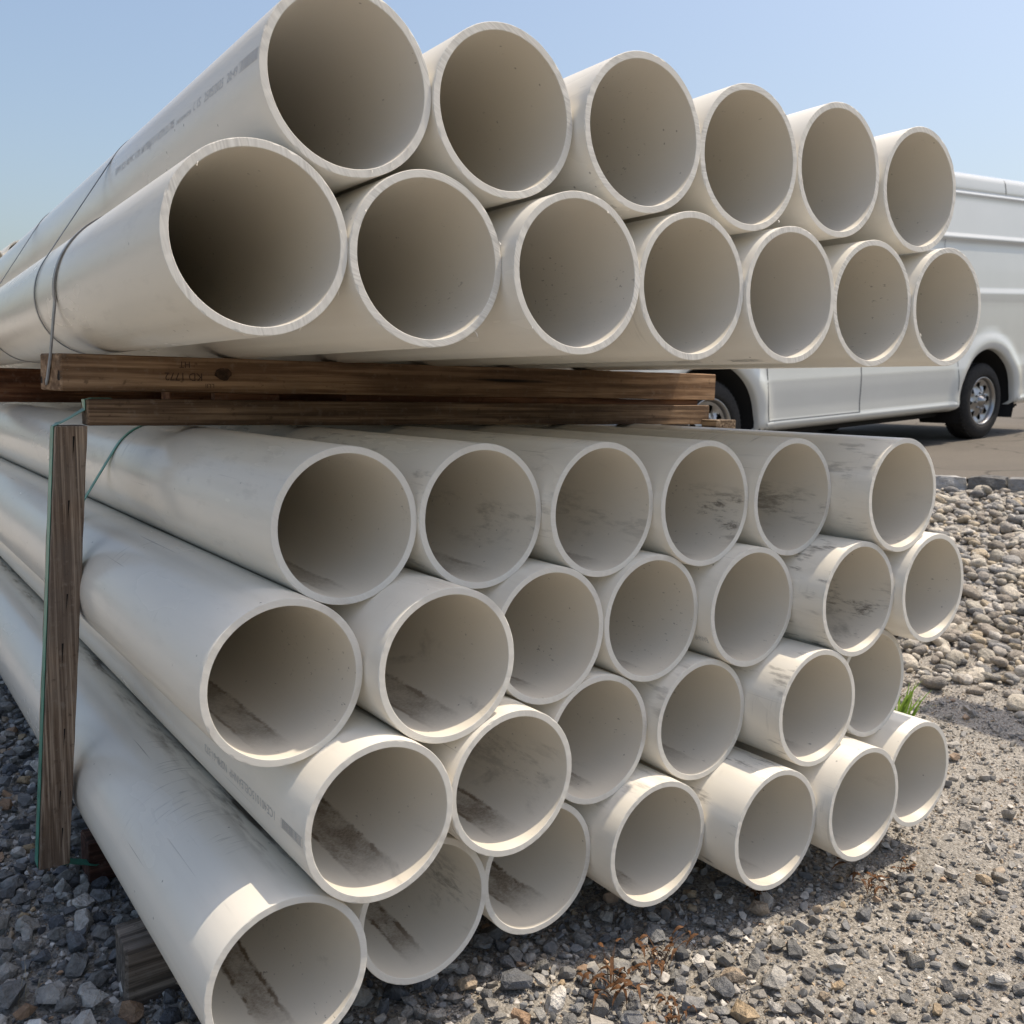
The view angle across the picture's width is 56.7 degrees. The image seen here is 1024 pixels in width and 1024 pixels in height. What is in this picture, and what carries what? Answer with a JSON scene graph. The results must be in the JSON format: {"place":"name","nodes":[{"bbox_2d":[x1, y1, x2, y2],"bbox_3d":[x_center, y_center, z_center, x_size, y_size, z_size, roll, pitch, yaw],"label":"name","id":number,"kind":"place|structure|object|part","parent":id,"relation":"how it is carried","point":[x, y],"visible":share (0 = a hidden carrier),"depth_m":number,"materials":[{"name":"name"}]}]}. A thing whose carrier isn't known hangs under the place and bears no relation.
{"place":"outdoors","nodes":[
{"label":"outdoors","id":0,"kind":"place"},
{"bbox_2d":[0,479,1023,1023],"bbox_3d":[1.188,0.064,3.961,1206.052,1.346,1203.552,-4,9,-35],"label":"ground","id":1,"kind":"structure","parent":0,"point":[936,937],"depth_m":2.10,"materials":[{"name":"grey gravel"}]},
{"bbox_2d":[35,425,86,869],"bbox_3d":[-1.014,0.305,2.132,0.135,0.995,0.070,-4,9,-35],"label":"wooden post","id":2,"kind":"object","parent":1,"relation":"on","point":[66,541],"visible":0.95,"depth_m":2.10,"materials":[{"name":"brown wood"}]},
{"bbox_2d":[35,398,98,867],"bbox_3d":[-0.999,0.295,2.152,0.190,1.102,0.088,-4,9,-35],"label":"green strap","id":3,"kind":"object","parent":2,"relation":"attached to","point":[79,861],"visible":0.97,"depth_m":2.11,"materials":[{"name":"green plastic"}]},
{"bbox_2d":[81,829,116,882],"bbox_3d":[-0.235,0.769,2.829,1.932,0.104,0.089,-4,9,-35],"label":"timber","id":4,"kind":"object","parent":1,"relation":"on","point":[91,852],"visible":0.07,"depth_m":2.25,"materials":[{"name":"brown wood"}]},
{"bbox_2d":[0,556,366,1023],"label":"white pipe","id":5,"kind":"object","parent":4,"relation":"on","point":[245,917],"visible":0.88,"depth_m":1.73,"materials":[{"name":"plastic"}]},
{"bbox_2d":[844,710,948,826],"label":"white pipe","id":6,"kind":"object","parent":4,"relation":"on","point":[915,748],"visible":0.2,"depth_m":2.49,"materials":[{"name":"plastic"}]},
{"bbox_2d":[842,630,903,736],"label":"white pipe","id":7,"kind":"object","parent":6,"relation":"on","point":[877,668],"visible":0.08,"depth_m":2.46,"materials":[{"name":"plastic"}]},
{"bbox_2d":[883,531,963,641],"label":"white pipe","id":8,"kind":"object","parent":7,"relation":"on","point":[927,569],"visible":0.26,"depth_m":2.44,"materials":[{"name":"plastic"}]},
{"bbox_2d":[115,917,179,1003],"bbox_3d":[0.030,0.835,2.427,1.972,0.126,0.121,-4,9,-35],"label":"timber","id":9,"kind":"object","parent":1,"relation":"on","point":[145,975],"visible":0.06,"depth_m":1.84,"materials":[{"name":"brown wood"}]},
{"bbox_2d":[343,833,486,984],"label":"white pipe","id":10,"kind":"object","parent":9,"relation":"on","point":[423,926],"visible":0.12,"depth_m":1.84,"materials":[{"name":"plastic"}]},
{"bbox_2d":[0,541,452,903],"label":"white pipe","id":11,"kind":"object","parent":10,"relation":"on","point":[357,808],"visible":0.64,"depth_m":1.68,"materials":[{"name":"plastic"}]},
{"bbox_2d":[0,457,362,766],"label":"white pipe","id":12,"kind":"object","parent":11,"relation":"on","point":[239,663],"visible":0.88,"depth_m":1.72,"materials":[{"name":"plastic"}]},
{"bbox_2d":[0,402,416,604],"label":"white pipe","id":13,"kind":"object","parent":12,"relation":"on","point":[329,523],"visible":0.88,"depth_m":1.86,"materials":[{"name":"plastic"}]},
{"bbox_2d":[85,426,140,499],"bbox_3d":[-0.383,0.217,2.940,1.946,1.004,0.020,-4,9,-35],"label":"green strap","id":14,"kind":"object","parent":13,"relation":"attached to","point":[105,463],"visible":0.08,"depth_m":2.42,"materials":[{"name":"green plastic"}]},
{"bbox_2d":[411,695,571,856],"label":"white pipe","id":15,"kind":"object","parent":10,"relation":"on","point":[507,764],"visible":0.3,"depth_m":1.84,"materials":[{"name":"plastic"}]},
{"bbox_2d":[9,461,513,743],"bbox_3d":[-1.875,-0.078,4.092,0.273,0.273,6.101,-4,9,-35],"label":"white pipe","id":16,"kind":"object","parent":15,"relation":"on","point":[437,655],"visible":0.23,"depth_m":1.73,"materials":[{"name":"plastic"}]},
{"bbox_2d":[10,402,540,588],"bbox_3d":[-1.822,-0.334,4.229,0.273,0.273,6.101,-4,9,-35],"label":"white pipe","id":17,"kind":"object","parent":16,"relation":"on","point":[478,507],"visible":0.32,"depth_m":1.91,"materials":[{"name":"plastic"}]},
{"bbox_2d":[81,398,708,425],"bbox_3d":[-0.150,-0.274,2.645,1.939,0.066,0.073,-4,9,-35],"label":"board","id":18,"kind":"object","parent":17,"relation":"on","point":[138,412],"visible":0.97,"depth_m":2.45,"materials":[{"name":"brown wood"}]},
{"bbox_2d":[211,393,278,400],"bbox_3d":[-0.647,-0.279,2.305,0.160,0.018,0.030,-4,9,-35],"label":"shim","id":19,"kind":"object","parent":18,"relation":"on","point":[237,396],"visible":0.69,"depth_m":2.29,"materials":[{"name":"brown wood"}]},
{"bbox_2d":[342,395,696,404],"bbox_3d":[0.090,-0.332,2.828,1.290,0.019,0.030,-4,9,-35],"label":"shim","id":20,"kind":"object","parent":18,"relation":"on","point":[374,398],"visible":0.82,"depth_m":2.74,"materials":[{"name":"brown wood"}]},
{"bbox_2d":[40,353,715,399],"bbox_3d":[-0.178,-0.366,2.650,2.061,0.090,0.100,-4,9,-35],"label":"board","id":21,"kind":"object","parent":20,"relation":"on","point":[99,372],"visible":0.98,"depth_m":2.43,"materials":[{"name":"brown wood"}]},
{"bbox_2d":[0,137,347,365],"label":"white pipe","id":22,"kind":"object","parent":21,"relation":"on","point":[234,238],"visible":0.96,"depth_m":1.58,"materials":[{"name":"plastic"}]},
{"bbox_2d":[45,215,103,384],"bbox_3d":[-0.866,-0.437,1.950,0.386,0.354,0.068,5,8,27],"label":"grey strap","id":23,"kind":"object","parent":22,"relation":"hanging from","point":[54,301],"visible":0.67,"depth_m":1.99,"materials":[{"name":"grey plastic"}]},
{"bbox_2d":[0,0,430,286],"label":"white pipe","id":24,"kind":"object","parent":22,"relation":"on","point":[335,95],"visible":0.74,"depth_m":1.57,"materials":[{"name":"plastic"}]},
{"bbox_2d":[0,169,500,368],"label":"white pipe","id":25,"kind":"object","parent":21,"relation":"on","point":[423,268],"visible":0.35,"depth_m":1.65,"materials":[{"name":"plastic"}]},
{"bbox_2d":[244,191,639,362],"bbox_3d":[-1.585,-0.754,4.127,0.274,0.273,6.105,-4,9,-34],"label":"white pipe","id":26,"kind":"object","parent":21,"relation":"on","point":[570,279],"visible":0.32,"depth_m":1.74,"materials":[{"name":"plastic"}]},
{"bbox_2d":[334,21,571,208],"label":"white pipe","id":27,"kind":"object","parent":26,"relation":"on","point":[498,131],"visible":0.21,"depth_m":1.65,"materials":[{"name":"plastic"}]},
{"bbox_2d":[365,211,743,365],"bbox_3d":[-1.362,-0.770,4.283,0.273,0.273,6.102,-4,9,-34],"label":"white pipe","id":28,"kind":"object","parent":21,"relation":"on","point":[688,306],"visible":0.2,"depth_m":1.89,"materials":[{"name":"plastic"}]},
{"bbox_2d":[485,51,700,219],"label":"white pipe","id":29,"kind":"object","parent":28,"relation":"on","point":[634,148],"visible":0.26,"depth_m":1.77,"materials":[{"name":"plastic"}]},
{"bbox_2d":[473,226,834,367],"bbox_3d":[-1.134,-0.787,4.433,0.273,0.273,6.102,-4,9,-34],"label":"white pipe","id":30,"kind":"object","parent":21,"relation":"on","point":[786,313],"visible":0.35,"depth_m":2.02,"materials":[{"name":"plastic"}]},
{"bbox_2d":[623,83,796,234],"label":"white pipe","id":31,"kind":"object","parent":30,"relation":"on","point":[744,179],"visible":0.24,"depth_m":1.93,"materials":[{"name":"plastic"}]},
{"bbox_2d":[546,240,910,369],"bbox_3d":[-0.906,-0.806,4.596,0.273,0.273,6.102,-4,9,-34],"label":"white pipe","id":32,"kind":"object","parent":21,"relation":"on","point":[871,313],"visible":0.12,"depth_m":2.18,"materials":[{"name":"plastic"}]},
{"bbox_2d":[729,102,879,240],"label":"white pipe","id":33,"kind":"object","parent":32,"relation":"on","point":[835,191],"visible":0.25,"depth_m":2.08,"materials":[{"name":"plastic"}]},
{"bbox_2d":[0,213,48,362],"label":"grey strap","id":34,"kind":"object","parent":33,"relation":"attached to","point":[5,275],"visible":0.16,"depth_m":3.11,"materials":[{"name":"grey plastic"}]},
{"bbox_2d":[601,248,980,370],"bbox_3d":[-0.673,-0.829,4.739,0.273,0.273,6.107,-4,9,-34],"label":"white pipe","id":35,"kind":"object","parent":21,"relation":"on","point":[944,320],"visible":0.2,"depth_m":2.31,"materials":[{"name":"plastic"}]},
{"bbox_2d":[819,126,955,254],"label":"white pipe","id":36,"kind":"object","parent":35,"relation":"on","point":[913,210],"visible":0.21,"depth_m":2.23,"materials":[{"name":"plastic"}]},
{"bbox_2d":[473,558,602,704],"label":"white pipe","id":37,"kind":"object","parent":15,"relation":"on","point":[553,614],"visible":0.19,"depth_m":1.96,"materials":[{"name":"plastic"}]},
{"bbox_2d":[75,403,652,576],"bbox_3d":[-1.583,-0.347,4.364,0.273,0.273,6.102,-4,9,-35],"label":"white pipe","id":38,"kind":"object","parent":37,"relation":"on","point":[596,498],"visible":0.23,"depth_m":2.02,"materials":[{"name":"plastic"}]},
{"bbox_2d":[476,802,590,934],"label":"white pipe","id":39,"kind":"object","parent":9,"relation":"on","point":[535,886],"visible":0.18,"depth_m":2.01,"materials":[{"name":"plastic"}]},
{"bbox_2d":[504,666,646,804],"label":"white pipe","id":40,"kind":"object","parent":39,"relation":"on","point":[598,715],"visible":0.21,"depth_m":2.06,"materials":[{"name":"plastic"}]},
{"bbox_2d":[583,550,697,681],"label":"white pipe","id":41,"kind":"object","parent":40,"relation":"on","point":[649,602],"visible":0.21,"depth_m":2.11,"materials":[{"name":"plastic"}]},
{"bbox_2d":[404,425,747,565],"bbox_3d":[-1.349,-0.360,4.506,0.273,0.273,6.102,-4,9,-35],"label":"white pipe","id":42,"kind":"object","parent":41,"relation":"on","point":[700,496],"visible":0.17,"depth_m":2.15,"materials":[{"name":"plastic"}]},
{"bbox_2d":[161,392,342,400],"bbox_3d":[-0.467,-0.430,3.440,1.541,0.160,0.092,-4,9,-35],"label":"board","id":43,"kind":"object","parent":42,"relation":"on","point":[282,397],"depth_m":3.18,"materials":[{"name":"brown wood"}]},
{"bbox_2d":[639,746,815,890],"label":"white pipe","id":44,"kind":"object","parent":9,"relation":"on","point":[759,812],"visible":0.26,"depth_m":2.16,"materials":[{"name":"plastic"}]},
{"bbox_2d":[594,650,743,779],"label":"white pipe","id":45,"kind":"object","parent":44,"relation":"on","point":[693,702],"visible":0.18,"depth_m":2.19,"materials":[{"name":"plastic"}]},
{"bbox_2d":[682,542,792,666],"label":"white pipe","id":46,"kind":"object","parent":45,"relation":"on","point":[744,592],"visible":0.21,"depth_m":2.21,"materials":[{"name":"plastic"}]},
{"bbox_2d":[494,424,830,555],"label":"white pipe","id":47,"kind":"object","parent":46,"relation":"on","point":[789,486],"visible":0.25,"depth_m":2.29,"materials":[{"name":"plastic"}]},
{"bbox_2d":[0,368,161,402],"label":"board","id":48,"kind":"object","parent":47,"relation":"on","point":[20,384],"visible":0.11,"depth_m":4.27,"materials":[{"name":"brown wood"}]},
{"bbox_2d":[575,938,655,1011],"bbox_3d":[0.196,0.911,1.834,0.138,0.092,0.199,-1,8,-18],"label":"dried weed","id":49,"kind":"object","parent":1,"relation":"on","point":[620,987],"visible":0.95,"depth_m":1.83,"materials":[{"name":"brown plant"}]},
{"bbox_2d":[564,762,703,906],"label":"white pipe","id":50,"kind":"object","parent":1,"relation":"on","point":[645,824],"visible":0.23,"depth_m":2.09,"materials":[{"name":"plastic"}]},
{"bbox_2d":[630,923,697,978],"bbox_3d":[0.300,0.903,1.955,0.114,0.093,0.167,6,9,35],"label":"dried weed","id":51,"kind":"object","parent":1,"relation":"on","point":[662,963],"visible":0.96,"depth_m":1.97,"materials":[{"name":"brown plant"}]},
{"bbox_2d":[655,993,696,1022],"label":"dried weed","id":52,"kind":"object","parent":1,"relation":"on","point":[668,1016],"visible":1,"depth_m":1.80,"materials":[{"name":"brown plant"}]},
{"bbox_2d":[832,857,898,894],"bbox_3d":[0.843,0.871,2.253,0.098,0.079,0.149,-5,9,-40],"label":"dried weed","id":53,"kind":"object","parent":1,"relation":"on","point":[854,873],"visible":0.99,"depth_m":2.25,"materials":[{"name":"brown plant"}]},
{"bbox_2d":[890,856,915,873],"bbox_3d":[0.968,0.883,2.346,0.066,0.038,0.055,-4,9,-35],"label":"dried weed","id":54,"kind":"object","parent":1,"relation":"on","point":[911,867],"visible":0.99,"depth_m":2.34,"materials":[{"name":"brown plant"}]},
{"bbox_2d":[894,682,928,715],"bbox_3d":[1.402,0.691,3.410,0.215,0.179,0.200,3,7,14],"label":"grass tuft","id":55,"kind":"object","parent":1,"relation":"on","point":[903,707],"visible":0.37,"depth_m":3.41,"materials":[{"name":"green plant"}]},
{"bbox_2d":[935,475,1023,492],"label":"kerb","id":56,"kind":"structure","parent":1,"relation":"on","point":[998,483],"depth_m":6.49,"materials":[{"name":"concrete"}]},
{"bbox_2d":[0,0,1023,250],"label":"sky","id":57,"kind":"structure","parent":0,"point":[79,79],"materials":[{"name":"blue"}]},
{"bbox_2d":[746,886,767,896],"bbox_3d":[0.587,0.884,2.242,0.072,0.043,0.069,-4,9,-35],"label":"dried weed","id":58,"kind":"object","parent":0,"point":[760,893],"visible":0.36,"depth_m":2.22,"materials":[{"name":"brown plant"}]},
{"bbox_2d":[816,403,1023,478],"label":"parking lot","id":59,"kind":"structure","parent":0,"point":[997,449],"depth_m":8.88,"materials":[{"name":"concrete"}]},
{"bbox_2d":[611,171,1023,438],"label":"van","id":60,"kind":"object","parent":59,"relation":"on","point":[976,390],"visible":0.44,"depth_m":8.79,"materials":[{"name":"white paint"}]},
{"bbox_3d":[2.429,-1.623,7.596,1.202,1.722,0.105,-9,11,-35],"label":"door","id":61,"kind":"part","parent":60,"relation":"part of","materials":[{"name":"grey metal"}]},
{"bbox_3d":[-2.157,0.397,5.501,1.930,0.103,0.094,-4,9,-35],"label":"timber","id":62,"kind":"object","parent":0,"visible":0},
{"bbox_2d":[734,736,897,860],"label":"white pipe","id":63,"kind":"object","parent":62,"relation":"on","point":[853,783],"visible":0.2,"depth_m":2.31,"materials":[{"name":"plastic"}]},
{"bbox_2d":[725,637,854,766],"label":"white pipe","id":64,"kind":"object","parent":63,"relation":"on","point":[799,698],"visible":0.23,"depth_m":2.23,"materials":[{"name":"plastic"}]},
{"bbox_2d":[779,534,893,656],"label":"white pipe","id":65,"kind":"object","parent":64,"relation":"on","point":[843,592],"visible":0.2,"depth_m":2.27,"materials":[{"name":"plastic"}]},
{"bbox_2d":[590,424,935,551],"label":"white pipe","id":66,"kind":"object","parent":65,"relation":"on","point":[883,492],"visible":0.25,"depth_m":2.33,"materials":[{"name":"plastic"}]},
{"bbox_2d":[702,419,735,428],"bbox_3d":[0.679,0.199,3.220,0.097,1.022,0.066,-4,9,-35],"label":"board","id":67,"kind":"object","parent":66,"relation":"on","point":[721,423],"visible":0.1,"depth_m":3.13,"materials":[{"name":"brown wood"}]},
{"bbox_3d":[-6.059,-1.278,10.587,1.102,2.075,4.502,-4,9,-35],"label":"timber rack","id":68,"kind":"object","parent":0,"visible":0},
{"bbox_2d":[1,240,18,253],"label":"white pipe","id":69,"kind":"object","parent":68,"relation":"on","point":[7,248],"visible":0.12,"depth_m":8.09,"materials":[{"name":"plastic"}]}
]}

